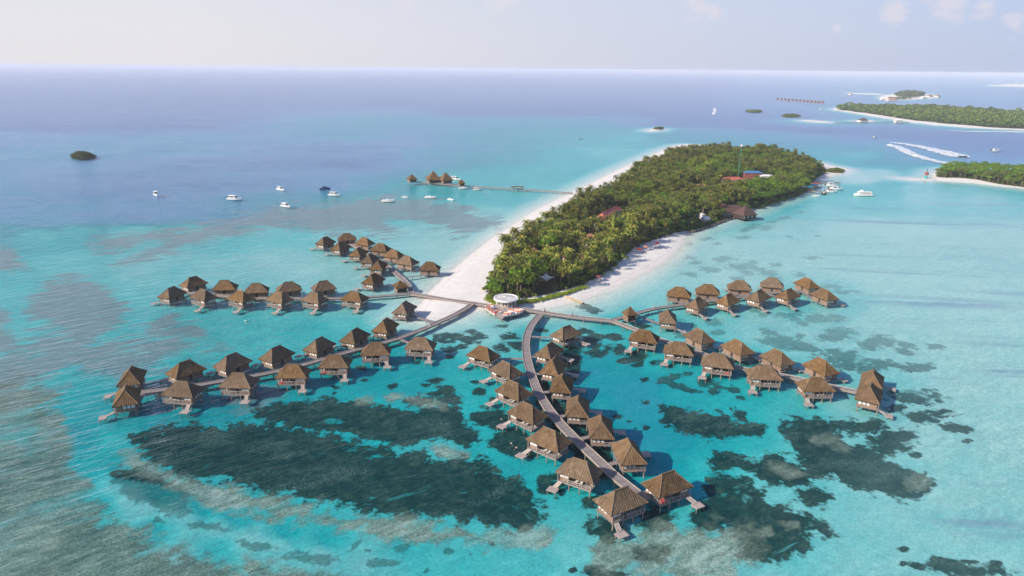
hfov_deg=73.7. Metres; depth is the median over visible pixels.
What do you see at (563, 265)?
palm tree
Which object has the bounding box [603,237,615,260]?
palm tree
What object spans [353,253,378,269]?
thatched villa
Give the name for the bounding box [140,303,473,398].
boardwalk
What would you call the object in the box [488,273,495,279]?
palm tree
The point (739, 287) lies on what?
thatched villa
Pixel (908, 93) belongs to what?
distant wood
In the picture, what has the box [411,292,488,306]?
boardwalk
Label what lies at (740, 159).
radio mast
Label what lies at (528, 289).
broadleaf tree
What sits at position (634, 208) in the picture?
broadleaf tree
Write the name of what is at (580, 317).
boardwalk
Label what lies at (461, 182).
thatched hut
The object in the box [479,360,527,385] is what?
thatched villa
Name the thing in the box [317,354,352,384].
thatched villa
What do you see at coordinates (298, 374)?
thatched villa
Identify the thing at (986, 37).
sky
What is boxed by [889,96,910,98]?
distant wood
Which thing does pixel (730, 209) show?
restaurant
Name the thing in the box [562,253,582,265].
bungalow
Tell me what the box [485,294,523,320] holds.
round pavilion
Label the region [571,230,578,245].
palm tree
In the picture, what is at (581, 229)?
palm tree
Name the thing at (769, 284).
thatched villa
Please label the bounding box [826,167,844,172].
islet bushes
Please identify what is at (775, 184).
broadleaf wood
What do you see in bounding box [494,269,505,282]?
palm tree
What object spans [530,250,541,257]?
palm tree
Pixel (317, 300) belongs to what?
thatched villa
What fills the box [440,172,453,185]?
thatched hut
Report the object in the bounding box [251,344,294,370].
thatched villa
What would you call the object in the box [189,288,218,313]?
thatched villa
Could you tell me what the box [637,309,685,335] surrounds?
thatched villa
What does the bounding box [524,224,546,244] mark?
broadleaf tree
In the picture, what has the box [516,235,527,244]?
palm tree
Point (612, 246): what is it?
palm tree
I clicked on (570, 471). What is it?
thatched villa
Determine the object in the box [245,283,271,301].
thatched villa
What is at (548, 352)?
thatched villa
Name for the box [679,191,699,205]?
broadleaf tree
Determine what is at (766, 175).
service building
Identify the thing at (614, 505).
thatched villa
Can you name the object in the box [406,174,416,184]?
thatched hut
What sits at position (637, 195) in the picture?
broadleaf tree
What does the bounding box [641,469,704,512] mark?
thatched villa
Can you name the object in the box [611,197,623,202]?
broadleaf tree
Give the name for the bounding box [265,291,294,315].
thatched villa
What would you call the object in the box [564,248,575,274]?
palm tree
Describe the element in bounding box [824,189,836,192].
cabin boat
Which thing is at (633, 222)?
palm tree
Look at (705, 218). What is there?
beach bar
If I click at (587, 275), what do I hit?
undergrowth
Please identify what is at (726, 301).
thatched villa
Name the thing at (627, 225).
palm tree
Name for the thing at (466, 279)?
beach
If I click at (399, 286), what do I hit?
thatched hut
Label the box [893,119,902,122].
island house
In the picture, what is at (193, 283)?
thatched villa
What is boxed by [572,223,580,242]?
palm tree
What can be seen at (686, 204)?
broadleaf tree
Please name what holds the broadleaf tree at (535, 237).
on the beach
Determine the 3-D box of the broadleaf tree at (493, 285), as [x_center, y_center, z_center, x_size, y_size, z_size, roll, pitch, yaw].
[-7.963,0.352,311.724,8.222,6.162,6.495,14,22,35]
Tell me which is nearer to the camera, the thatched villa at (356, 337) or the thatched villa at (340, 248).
the thatched villa at (356, 337)
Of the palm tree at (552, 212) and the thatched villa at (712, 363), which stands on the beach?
the palm tree at (552, 212)
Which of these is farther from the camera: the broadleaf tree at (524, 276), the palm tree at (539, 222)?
the palm tree at (539, 222)
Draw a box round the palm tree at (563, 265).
[558,263,567,279]
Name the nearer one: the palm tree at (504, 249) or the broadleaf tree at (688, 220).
the palm tree at (504, 249)
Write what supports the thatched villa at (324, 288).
on the seabed
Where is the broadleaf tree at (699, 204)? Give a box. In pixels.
[694,201,709,213]
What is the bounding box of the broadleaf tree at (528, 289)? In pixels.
[522,287,530,296]
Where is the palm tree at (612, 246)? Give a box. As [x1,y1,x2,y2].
[610,240,616,252]
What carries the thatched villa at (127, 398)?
on the seabed
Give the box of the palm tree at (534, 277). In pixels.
[530,272,538,287]
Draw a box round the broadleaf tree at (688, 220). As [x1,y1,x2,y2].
[685,218,693,223]
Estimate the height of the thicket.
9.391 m
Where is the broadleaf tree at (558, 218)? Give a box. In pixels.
[552,216,562,221]
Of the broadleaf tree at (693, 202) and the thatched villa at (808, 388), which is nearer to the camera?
the thatched villa at (808, 388)
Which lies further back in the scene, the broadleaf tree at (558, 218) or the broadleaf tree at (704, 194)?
the broadleaf tree at (704, 194)
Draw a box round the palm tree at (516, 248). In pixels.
[514,245,522,255]
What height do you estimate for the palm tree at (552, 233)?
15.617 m
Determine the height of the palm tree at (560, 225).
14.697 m
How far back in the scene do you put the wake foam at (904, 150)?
878.61 m
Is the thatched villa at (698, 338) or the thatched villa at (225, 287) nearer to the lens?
the thatched villa at (698, 338)
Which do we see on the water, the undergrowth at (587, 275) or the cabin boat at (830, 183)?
the cabin boat at (830, 183)
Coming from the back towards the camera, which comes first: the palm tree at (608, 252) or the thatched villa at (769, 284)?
the palm tree at (608, 252)
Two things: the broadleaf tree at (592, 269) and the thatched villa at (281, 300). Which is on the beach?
the broadleaf tree at (592, 269)
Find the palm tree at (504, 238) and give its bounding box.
[497,233,510,243]
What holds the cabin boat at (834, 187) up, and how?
on the water
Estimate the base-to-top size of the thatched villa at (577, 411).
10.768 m
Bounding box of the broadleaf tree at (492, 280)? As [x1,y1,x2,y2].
[485,278,498,283]
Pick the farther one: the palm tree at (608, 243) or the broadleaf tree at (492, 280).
the palm tree at (608, 243)
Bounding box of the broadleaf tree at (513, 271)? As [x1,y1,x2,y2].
[509,265,529,286]
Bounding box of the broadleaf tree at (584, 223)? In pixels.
[578,220,589,229]
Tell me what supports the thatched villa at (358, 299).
on the seabed
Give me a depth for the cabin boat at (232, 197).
535.48 m
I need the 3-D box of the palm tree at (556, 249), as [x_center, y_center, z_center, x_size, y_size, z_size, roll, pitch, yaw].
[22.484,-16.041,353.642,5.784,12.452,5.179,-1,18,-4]
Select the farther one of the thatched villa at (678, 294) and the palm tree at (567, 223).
the palm tree at (567, 223)
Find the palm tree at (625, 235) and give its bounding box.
[621,232,630,243]
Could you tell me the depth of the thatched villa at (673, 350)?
243.94 m
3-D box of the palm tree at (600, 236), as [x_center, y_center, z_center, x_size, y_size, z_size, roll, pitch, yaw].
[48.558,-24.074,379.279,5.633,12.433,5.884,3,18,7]
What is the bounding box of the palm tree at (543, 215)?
[539,211,547,219]
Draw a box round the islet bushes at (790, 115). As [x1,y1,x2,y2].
[781,113,800,116]
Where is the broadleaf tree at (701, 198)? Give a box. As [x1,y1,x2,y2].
[695,196,707,210]
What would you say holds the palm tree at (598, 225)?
on the beach
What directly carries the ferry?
on the water
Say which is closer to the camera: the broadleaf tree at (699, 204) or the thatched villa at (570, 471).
the thatched villa at (570, 471)
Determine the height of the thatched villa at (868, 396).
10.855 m
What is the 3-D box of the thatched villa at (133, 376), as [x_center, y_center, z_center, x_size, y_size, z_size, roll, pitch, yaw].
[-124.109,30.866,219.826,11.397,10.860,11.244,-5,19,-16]
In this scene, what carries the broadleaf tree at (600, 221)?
on the beach
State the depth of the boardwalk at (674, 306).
298.56 m
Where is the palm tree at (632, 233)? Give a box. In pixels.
[627,228,637,249]
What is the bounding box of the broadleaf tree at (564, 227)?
[549,220,569,229]
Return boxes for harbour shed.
[810,184,817,189]
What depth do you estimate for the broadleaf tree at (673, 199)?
495.63 m
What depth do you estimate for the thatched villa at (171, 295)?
298.88 m
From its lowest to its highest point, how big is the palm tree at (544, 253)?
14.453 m
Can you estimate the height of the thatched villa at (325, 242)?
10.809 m
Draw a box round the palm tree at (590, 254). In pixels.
[585,251,595,258]
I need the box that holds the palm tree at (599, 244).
[593,241,605,261]
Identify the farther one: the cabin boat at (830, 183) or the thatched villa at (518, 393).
the cabin boat at (830, 183)
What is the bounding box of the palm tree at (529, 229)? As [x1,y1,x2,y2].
[523,227,534,245]
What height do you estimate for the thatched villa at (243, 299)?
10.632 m
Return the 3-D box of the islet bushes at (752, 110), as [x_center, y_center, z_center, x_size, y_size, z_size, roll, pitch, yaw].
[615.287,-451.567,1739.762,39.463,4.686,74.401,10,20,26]
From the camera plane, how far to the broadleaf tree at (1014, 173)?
640.15 m
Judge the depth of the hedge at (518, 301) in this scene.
307.83 m
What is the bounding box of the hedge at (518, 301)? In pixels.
[483,285,588,303]
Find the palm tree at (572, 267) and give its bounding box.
[568,264,578,284]
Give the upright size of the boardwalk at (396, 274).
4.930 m
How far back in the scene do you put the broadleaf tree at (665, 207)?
448.07 m
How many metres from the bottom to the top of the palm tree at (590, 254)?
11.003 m
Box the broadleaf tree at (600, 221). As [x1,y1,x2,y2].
[590,217,604,231]
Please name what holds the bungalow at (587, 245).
on the beach
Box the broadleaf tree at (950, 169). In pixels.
[945,167,955,176]
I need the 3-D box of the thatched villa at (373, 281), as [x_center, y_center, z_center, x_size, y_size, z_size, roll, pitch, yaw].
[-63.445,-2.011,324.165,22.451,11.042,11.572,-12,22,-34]
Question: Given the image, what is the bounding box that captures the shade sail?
[540,273,554,285]
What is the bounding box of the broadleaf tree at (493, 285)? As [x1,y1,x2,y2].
[485,282,501,292]
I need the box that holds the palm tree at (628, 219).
[621,212,634,228]
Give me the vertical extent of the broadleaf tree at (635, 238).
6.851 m
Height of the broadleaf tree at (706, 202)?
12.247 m
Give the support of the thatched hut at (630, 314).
on the seabed
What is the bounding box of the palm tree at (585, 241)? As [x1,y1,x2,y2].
[583,237,589,249]
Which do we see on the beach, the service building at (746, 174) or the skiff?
the service building at (746, 174)
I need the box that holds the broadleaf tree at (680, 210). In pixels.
[666,202,688,223]
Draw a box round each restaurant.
[719,205,740,216]
[732,205,757,219]
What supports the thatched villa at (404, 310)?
on the seabed
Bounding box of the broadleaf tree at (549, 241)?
[538,234,559,245]
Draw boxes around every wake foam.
[886,145,947,162]
[890,142,969,156]
[948,130,1023,131]
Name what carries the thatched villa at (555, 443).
on the seabed
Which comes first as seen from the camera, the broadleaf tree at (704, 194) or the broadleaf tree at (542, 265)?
the broadleaf tree at (542, 265)
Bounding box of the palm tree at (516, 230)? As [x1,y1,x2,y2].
[508,227,520,254]
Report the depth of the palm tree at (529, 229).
387.85 m
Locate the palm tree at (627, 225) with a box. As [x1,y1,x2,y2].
[623,223,632,244]
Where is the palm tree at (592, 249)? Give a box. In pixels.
[589,245,597,252]
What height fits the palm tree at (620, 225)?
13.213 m
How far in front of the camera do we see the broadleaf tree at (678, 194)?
504.44 m
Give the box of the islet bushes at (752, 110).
[745,109,761,111]
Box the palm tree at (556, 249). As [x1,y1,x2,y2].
[551,245,560,251]
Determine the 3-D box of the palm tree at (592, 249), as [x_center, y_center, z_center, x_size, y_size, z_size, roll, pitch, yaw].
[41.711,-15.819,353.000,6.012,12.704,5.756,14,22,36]
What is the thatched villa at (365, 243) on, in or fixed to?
on the seabed
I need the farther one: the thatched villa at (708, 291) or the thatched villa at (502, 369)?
the thatched villa at (708, 291)
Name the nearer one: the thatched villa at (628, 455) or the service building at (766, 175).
the thatched villa at (628, 455)
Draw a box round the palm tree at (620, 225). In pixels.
[616,222,623,239]
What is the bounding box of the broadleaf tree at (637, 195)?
[629,192,642,198]
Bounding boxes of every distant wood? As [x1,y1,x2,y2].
[836,102,1023,127]
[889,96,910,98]
[894,90,925,96]
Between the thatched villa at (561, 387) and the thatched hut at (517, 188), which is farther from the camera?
the thatched hut at (517, 188)
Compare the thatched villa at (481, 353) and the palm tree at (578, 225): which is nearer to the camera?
the thatched villa at (481, 353)
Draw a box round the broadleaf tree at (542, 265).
[521,257,551,288]
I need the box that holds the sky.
[0,0,1023,74]
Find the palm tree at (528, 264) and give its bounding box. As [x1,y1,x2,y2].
[522,261,534,285]
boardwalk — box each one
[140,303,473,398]
[186,291,412,302]
[349,243,413,296]
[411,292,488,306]
[522,313,649,500]
[523,307,611,324]
[610,290,803,324]
[611,319,856,393]
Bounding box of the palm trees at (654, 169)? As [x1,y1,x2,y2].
[544,141,821,226]
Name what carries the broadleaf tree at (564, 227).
on the beach
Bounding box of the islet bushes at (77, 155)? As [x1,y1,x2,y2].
[70,151,95,159]
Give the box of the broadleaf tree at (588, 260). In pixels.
[582,258,600,266]
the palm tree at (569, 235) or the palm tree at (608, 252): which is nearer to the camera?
the palm tree at (608, 252)
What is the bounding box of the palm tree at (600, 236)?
[597,233,602,248]
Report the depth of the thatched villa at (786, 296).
303.76 m
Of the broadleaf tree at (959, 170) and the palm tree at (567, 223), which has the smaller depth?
the palm tree at (567, 223)
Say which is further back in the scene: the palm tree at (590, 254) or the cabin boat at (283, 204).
the cabin boat at (283, 204)
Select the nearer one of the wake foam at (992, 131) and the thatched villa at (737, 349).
the thatched villa at (737, 349)
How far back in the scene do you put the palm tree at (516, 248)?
351.61 m
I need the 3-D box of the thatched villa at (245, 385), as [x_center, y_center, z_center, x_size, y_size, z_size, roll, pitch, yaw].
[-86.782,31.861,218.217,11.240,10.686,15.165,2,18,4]
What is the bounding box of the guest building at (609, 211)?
[596,206,621,216]
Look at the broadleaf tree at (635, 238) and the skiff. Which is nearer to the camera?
the broadleaf tree at (635, 238)
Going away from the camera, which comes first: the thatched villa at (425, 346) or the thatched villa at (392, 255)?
the thatched villa at (425, 346)
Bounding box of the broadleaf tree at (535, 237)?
[531,229,556,247]
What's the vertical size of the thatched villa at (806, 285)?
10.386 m
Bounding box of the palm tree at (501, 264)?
[496,261,507,285]
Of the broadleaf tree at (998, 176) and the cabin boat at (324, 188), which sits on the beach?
the broadleaf tree at (998, 176)
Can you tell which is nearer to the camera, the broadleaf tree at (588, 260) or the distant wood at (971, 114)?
the broadleaf tree at (588, 260)
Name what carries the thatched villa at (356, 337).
on the seabed
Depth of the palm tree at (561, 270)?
318.89 m
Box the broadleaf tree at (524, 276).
[507,271,535,294]
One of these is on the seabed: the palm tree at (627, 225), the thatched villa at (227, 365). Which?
the thatched villa at (227, 365)
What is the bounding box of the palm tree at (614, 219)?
[609,215,619,225]
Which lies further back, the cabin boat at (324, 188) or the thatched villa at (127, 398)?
the cabin boat at (324, 188)
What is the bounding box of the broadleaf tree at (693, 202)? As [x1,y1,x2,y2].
[685,199,699,206]
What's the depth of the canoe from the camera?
307.33 m
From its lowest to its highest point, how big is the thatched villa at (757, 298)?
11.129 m
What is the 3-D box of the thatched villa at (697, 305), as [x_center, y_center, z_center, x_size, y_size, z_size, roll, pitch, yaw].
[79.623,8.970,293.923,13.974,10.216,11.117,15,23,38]
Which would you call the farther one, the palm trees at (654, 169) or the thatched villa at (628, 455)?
the palm trees at (654, 169)
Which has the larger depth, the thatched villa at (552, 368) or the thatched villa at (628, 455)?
the thatched villa at (552, 368)
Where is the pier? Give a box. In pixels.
[417,181,572,193]
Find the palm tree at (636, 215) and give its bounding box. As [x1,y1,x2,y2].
[634,213,642,221]
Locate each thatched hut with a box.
[392,280,408,292]
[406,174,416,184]
[425,171,440,185]
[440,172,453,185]
[457,179,464,186]
[511,186,523,191]
[622,306,637,324]
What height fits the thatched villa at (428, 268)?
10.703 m
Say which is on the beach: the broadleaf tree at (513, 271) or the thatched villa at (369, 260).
the broadleaf tree at (513, 271)
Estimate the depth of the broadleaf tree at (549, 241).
370.55 m
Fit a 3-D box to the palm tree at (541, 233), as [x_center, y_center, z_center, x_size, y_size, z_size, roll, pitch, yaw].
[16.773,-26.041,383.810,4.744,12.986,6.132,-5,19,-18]
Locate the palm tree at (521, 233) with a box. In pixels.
[515,230,528,255]
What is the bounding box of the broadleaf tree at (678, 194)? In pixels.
[669,190,687,197]
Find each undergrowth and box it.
[482,155,826,299]
[935,171,1023,185]
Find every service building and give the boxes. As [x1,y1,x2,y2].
[722,176,742,182]
[742,171,762,178]
[760,174,773,177]
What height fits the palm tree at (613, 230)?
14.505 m
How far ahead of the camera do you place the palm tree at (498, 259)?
324.56 m
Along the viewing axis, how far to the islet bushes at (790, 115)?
1564.32 m
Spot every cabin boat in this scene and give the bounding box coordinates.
[226,195,240,199]
[280,202,289,207]
[319,186,329,189]
[327,191,339,195]
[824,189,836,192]
[825,182,837,185]
[828,185,842,189]
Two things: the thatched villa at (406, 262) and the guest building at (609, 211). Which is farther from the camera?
the guest building at (609, 211)
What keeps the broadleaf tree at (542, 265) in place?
on the beach
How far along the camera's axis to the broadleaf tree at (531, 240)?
382.69 m
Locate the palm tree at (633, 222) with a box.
[628,220,638,242]
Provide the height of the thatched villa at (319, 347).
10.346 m
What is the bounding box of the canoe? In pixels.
[565,295,584,303]
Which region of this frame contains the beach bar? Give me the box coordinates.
[701,216,710,222]
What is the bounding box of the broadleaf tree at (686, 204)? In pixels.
[681,203,695,219]
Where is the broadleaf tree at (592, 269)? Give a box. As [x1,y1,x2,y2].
[585,267,597,276]
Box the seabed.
[0,70,1023,575]
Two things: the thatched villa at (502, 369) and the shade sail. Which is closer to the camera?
the thatched villa at (502, 369)
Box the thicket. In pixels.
[939,160,1023,173]
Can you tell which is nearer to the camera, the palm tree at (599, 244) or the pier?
the palm tree at (599, 244)
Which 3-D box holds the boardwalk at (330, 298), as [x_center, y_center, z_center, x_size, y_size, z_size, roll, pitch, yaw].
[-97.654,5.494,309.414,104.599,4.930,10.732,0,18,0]
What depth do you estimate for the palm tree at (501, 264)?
321.52 m
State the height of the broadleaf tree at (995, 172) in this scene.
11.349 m
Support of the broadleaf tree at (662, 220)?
on the beach
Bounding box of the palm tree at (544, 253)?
[538,251,547,274]
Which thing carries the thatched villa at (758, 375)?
on the seabed
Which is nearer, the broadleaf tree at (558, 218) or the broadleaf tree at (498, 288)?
the broadleaf tree at (498, 288)
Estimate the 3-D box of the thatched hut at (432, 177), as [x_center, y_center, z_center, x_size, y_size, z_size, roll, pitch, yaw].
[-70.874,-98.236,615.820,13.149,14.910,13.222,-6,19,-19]
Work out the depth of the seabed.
233.51 m
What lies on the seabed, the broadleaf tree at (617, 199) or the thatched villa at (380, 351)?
the thatched villa at (380, 351)
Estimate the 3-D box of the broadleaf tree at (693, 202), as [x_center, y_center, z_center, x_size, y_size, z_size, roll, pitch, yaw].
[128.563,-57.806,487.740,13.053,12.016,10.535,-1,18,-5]
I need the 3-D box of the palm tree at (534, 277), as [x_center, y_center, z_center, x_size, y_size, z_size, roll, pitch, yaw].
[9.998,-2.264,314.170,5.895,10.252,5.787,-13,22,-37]
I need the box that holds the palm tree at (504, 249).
[499,248,510,256]
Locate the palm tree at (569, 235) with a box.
[565,233,572,247]
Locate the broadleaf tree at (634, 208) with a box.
[629,206,643,213]
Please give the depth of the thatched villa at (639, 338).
254.78 m
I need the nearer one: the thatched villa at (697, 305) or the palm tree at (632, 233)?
the thatched villa at (697, 305)
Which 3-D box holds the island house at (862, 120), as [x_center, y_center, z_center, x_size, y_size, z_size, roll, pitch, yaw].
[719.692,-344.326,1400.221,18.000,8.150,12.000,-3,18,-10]
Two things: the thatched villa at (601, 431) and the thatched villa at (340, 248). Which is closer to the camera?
the thatched villa at (601, 431)
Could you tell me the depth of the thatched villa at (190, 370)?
223.87 m
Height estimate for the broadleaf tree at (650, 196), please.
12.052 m
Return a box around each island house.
[857,118,867,121]
[885,98,897,100]
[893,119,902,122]
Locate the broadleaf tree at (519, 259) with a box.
[504,255,540,285]
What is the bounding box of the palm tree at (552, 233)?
[546,229,556,246]
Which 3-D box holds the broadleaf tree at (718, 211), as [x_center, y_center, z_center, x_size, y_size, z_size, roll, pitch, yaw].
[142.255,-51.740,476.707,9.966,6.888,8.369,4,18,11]
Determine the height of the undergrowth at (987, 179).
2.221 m
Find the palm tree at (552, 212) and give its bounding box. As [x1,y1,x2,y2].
[547,211,556,218]
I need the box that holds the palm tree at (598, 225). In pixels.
[594,222,603,232]
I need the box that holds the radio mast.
[738,145,742,175]
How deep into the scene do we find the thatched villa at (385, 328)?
261.84 m
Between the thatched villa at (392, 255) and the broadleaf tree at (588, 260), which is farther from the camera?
the thatched villa at (392, 255)
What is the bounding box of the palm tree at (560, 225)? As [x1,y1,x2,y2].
[554,222,563,230]
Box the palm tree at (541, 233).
[538,230,545,237]
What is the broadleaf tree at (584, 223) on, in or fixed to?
on the beach
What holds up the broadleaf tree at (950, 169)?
on the beach
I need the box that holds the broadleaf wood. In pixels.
[594,144,823,205]
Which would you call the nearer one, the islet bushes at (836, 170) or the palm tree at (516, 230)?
the palm tree at (516, 230)
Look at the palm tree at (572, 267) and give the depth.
320.10 m
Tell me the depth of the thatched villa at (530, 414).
197.71 m
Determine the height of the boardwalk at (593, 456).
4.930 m
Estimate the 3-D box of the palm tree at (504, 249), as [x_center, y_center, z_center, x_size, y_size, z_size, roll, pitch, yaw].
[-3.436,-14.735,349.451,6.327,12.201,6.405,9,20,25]
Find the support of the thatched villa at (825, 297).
on the seabed
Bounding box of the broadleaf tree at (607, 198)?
[602,197,613,207]
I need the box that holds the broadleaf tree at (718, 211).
[710,209,722,213]
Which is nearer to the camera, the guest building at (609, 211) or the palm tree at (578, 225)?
the palm tree at (578, 225)
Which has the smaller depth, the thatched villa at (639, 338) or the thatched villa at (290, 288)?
the thatched villa at (639, 338)
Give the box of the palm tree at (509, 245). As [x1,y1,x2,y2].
[506,243,516,253]
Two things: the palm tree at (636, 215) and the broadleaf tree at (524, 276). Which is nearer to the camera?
the broadleaf tree at (524, 276)
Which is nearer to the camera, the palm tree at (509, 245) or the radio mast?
the palm tree at (509, 245)
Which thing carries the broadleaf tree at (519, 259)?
on the beach
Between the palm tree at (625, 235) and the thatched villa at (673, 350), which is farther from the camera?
the palm tree at (625, 235)
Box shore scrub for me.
[682,187,809,230]
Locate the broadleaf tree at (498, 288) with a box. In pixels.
[493,285,504,292]
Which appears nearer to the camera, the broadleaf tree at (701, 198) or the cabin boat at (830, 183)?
the broadleaf tree at (701, 198)
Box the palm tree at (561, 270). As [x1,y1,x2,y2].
[556,266,567,287]
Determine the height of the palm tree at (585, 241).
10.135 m
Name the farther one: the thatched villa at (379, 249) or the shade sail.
the thatched villa at (379, 249)
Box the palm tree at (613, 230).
[609,228,618,245]
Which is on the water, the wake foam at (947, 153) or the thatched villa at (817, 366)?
the wake foam at (947, 153)
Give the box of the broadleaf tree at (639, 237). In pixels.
[629,235,644,245]
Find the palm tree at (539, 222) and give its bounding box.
[535,217,543,224]
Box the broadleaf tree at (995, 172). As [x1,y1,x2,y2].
[988,170,1001,180]
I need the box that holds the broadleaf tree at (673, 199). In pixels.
[667,197,681,202]
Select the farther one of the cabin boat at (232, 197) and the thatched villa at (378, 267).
the cabin boat at (232, 197)
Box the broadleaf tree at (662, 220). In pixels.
[657,218,674,228]
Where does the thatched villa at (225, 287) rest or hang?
on the seabed
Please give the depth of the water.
1993.50 m
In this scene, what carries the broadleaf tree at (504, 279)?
on the beach
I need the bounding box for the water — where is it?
[0,66,1023,573]
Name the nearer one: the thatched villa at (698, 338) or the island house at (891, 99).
the thatched villa at (698, 338)
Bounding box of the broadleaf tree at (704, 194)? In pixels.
[695,191,719,211]
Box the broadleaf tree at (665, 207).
[653,204,675,222]
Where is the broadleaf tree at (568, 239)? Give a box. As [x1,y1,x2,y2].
[556,234,574,251]
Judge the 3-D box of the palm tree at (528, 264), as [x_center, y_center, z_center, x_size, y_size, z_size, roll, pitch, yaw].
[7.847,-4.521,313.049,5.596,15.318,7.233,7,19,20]
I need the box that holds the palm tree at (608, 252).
[605,248,612,268]
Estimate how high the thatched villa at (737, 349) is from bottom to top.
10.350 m
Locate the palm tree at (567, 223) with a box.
[562,220,571,232]
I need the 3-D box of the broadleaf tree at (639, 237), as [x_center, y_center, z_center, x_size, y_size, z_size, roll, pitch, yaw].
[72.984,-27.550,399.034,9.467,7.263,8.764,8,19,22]
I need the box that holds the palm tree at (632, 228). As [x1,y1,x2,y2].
[628,225,638,247]
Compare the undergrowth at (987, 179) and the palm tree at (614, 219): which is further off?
the undergrowth at (987, 179)
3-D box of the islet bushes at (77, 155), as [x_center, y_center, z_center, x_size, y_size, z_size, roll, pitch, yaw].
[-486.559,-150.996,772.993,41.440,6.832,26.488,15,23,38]
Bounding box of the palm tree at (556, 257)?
[548,253,560,283]
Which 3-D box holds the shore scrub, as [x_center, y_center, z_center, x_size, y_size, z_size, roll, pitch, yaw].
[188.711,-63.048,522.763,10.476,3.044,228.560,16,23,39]
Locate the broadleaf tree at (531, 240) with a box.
[525,237,538,246]
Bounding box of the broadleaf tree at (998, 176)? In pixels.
[993,174,1004,182]
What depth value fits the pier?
590.84 m
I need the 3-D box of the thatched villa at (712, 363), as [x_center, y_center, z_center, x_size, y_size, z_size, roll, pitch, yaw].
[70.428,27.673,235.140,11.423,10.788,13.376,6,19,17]
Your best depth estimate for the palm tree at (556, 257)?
326.98 m
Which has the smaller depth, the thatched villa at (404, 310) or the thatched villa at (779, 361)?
the thatched villa at (779, 361)
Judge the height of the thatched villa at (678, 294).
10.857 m
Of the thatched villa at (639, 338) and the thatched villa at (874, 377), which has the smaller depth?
the thatched villa at (874, 377)
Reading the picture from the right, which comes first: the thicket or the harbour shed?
the thicket
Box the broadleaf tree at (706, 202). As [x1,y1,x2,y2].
[700,199,718,213]
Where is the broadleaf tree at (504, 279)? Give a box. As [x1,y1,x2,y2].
[498,276,513,289]
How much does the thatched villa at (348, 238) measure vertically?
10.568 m
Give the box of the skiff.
[381,199,394,201]
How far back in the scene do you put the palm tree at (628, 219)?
396.56 m
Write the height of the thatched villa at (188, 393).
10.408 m
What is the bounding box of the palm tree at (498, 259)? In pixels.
[493,255,505,277]
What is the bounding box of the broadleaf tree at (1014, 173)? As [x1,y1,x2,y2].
[1008,172,1020,182]
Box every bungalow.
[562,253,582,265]
[580,233,599,248]
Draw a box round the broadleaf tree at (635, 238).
[627,236,640,247]
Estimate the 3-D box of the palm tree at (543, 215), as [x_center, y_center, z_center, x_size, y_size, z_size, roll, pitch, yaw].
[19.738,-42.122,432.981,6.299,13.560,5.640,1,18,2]
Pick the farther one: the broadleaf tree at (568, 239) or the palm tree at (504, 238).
the broadleaf tree at (568, 239)
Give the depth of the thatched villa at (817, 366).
229.56 m
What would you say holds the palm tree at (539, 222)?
on the beach
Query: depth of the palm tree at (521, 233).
367.80 m
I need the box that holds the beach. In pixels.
[415,84,1023,318]
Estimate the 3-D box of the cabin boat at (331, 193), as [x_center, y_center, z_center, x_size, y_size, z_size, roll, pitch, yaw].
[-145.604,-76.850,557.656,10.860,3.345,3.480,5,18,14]
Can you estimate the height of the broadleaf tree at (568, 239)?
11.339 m
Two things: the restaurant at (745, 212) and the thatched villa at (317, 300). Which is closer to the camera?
the thatched villa at (317, 300)
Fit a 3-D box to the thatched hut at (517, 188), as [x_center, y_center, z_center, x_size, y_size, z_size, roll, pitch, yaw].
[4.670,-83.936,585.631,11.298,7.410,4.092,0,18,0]
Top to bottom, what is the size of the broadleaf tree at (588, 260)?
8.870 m
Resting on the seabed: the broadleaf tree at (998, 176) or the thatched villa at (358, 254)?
the thatched villa at (358, 254)
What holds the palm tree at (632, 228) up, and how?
on the beach
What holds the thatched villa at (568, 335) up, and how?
on the seabed
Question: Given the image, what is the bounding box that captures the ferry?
[854,190,872,196]
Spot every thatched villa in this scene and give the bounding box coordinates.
[98,384,144,422]
[103,365,146,402]
[150,286,191,307]
[159,359,206,385]
[160,380,205,417]
[179,275,208,294]
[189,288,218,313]
[205,352,252,378]
[211,280,242,298]
[218,372,259,407]
[226,290,255,315]
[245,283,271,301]
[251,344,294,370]
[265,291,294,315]
[274,364,311,396]
[275,281,302,296]
[294,336,336,364]
[301,291,329,316]
[310,236,348,252]
[311,280,336,296]
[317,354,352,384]
[324,241,352,255]
[333,327,370,353]
[337,233,356,243]
[339,290,369,314]
[341,247,368,262]
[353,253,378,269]
[354,237,375,249]
[354,272,391,291]
[360,342,391,371]
[361,259,390,276]
[367,317,398,341]
[369,243,391,258]
[382,249,403,264]
[382,300,434,323]
[394,255,419,272]
[400,337,436,366]
[404,261,440,279]
[458,345,522,372]
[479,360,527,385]
[484,379,535,409]
[496,401,549,434]
[515,426,572,466]
[531,325,590,348]
[531,341,574,365]
[536,356,578,384]
[543,373,585,403]
[546,457,603,497]
[559,394,601,430]
[580,414,625,452]
[592,485,648,542]
[608,437,651,478]
[624,329,659,355]
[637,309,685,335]
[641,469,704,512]
[660,341,694,367]
[666,286,691,303]
[683,327,722,352]
[684,296,708,321]
[693,284,719,299]
[698,352,733,381]
[714,293,740,317]
[719,338,761,365]
[724,280,751,295]
[743,289,771,314]
[744,364,783,396]
[758,277,784,292]
[759,348,803,374]
[769,288,800,311]
[793,277,820,294]
[794,377,835,407]
[801,288,845,307]
[801,356,848,384]
[854,382,892,420]
[859,369,895,393]
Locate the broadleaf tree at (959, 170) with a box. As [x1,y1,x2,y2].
[956,168,967,177]
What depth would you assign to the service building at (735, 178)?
596.22 m
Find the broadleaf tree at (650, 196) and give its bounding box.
[643,193,655,202]
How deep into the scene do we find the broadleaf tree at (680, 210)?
446.73 m
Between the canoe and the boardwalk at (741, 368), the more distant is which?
the canoe
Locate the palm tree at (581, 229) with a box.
[577,226,585,246]

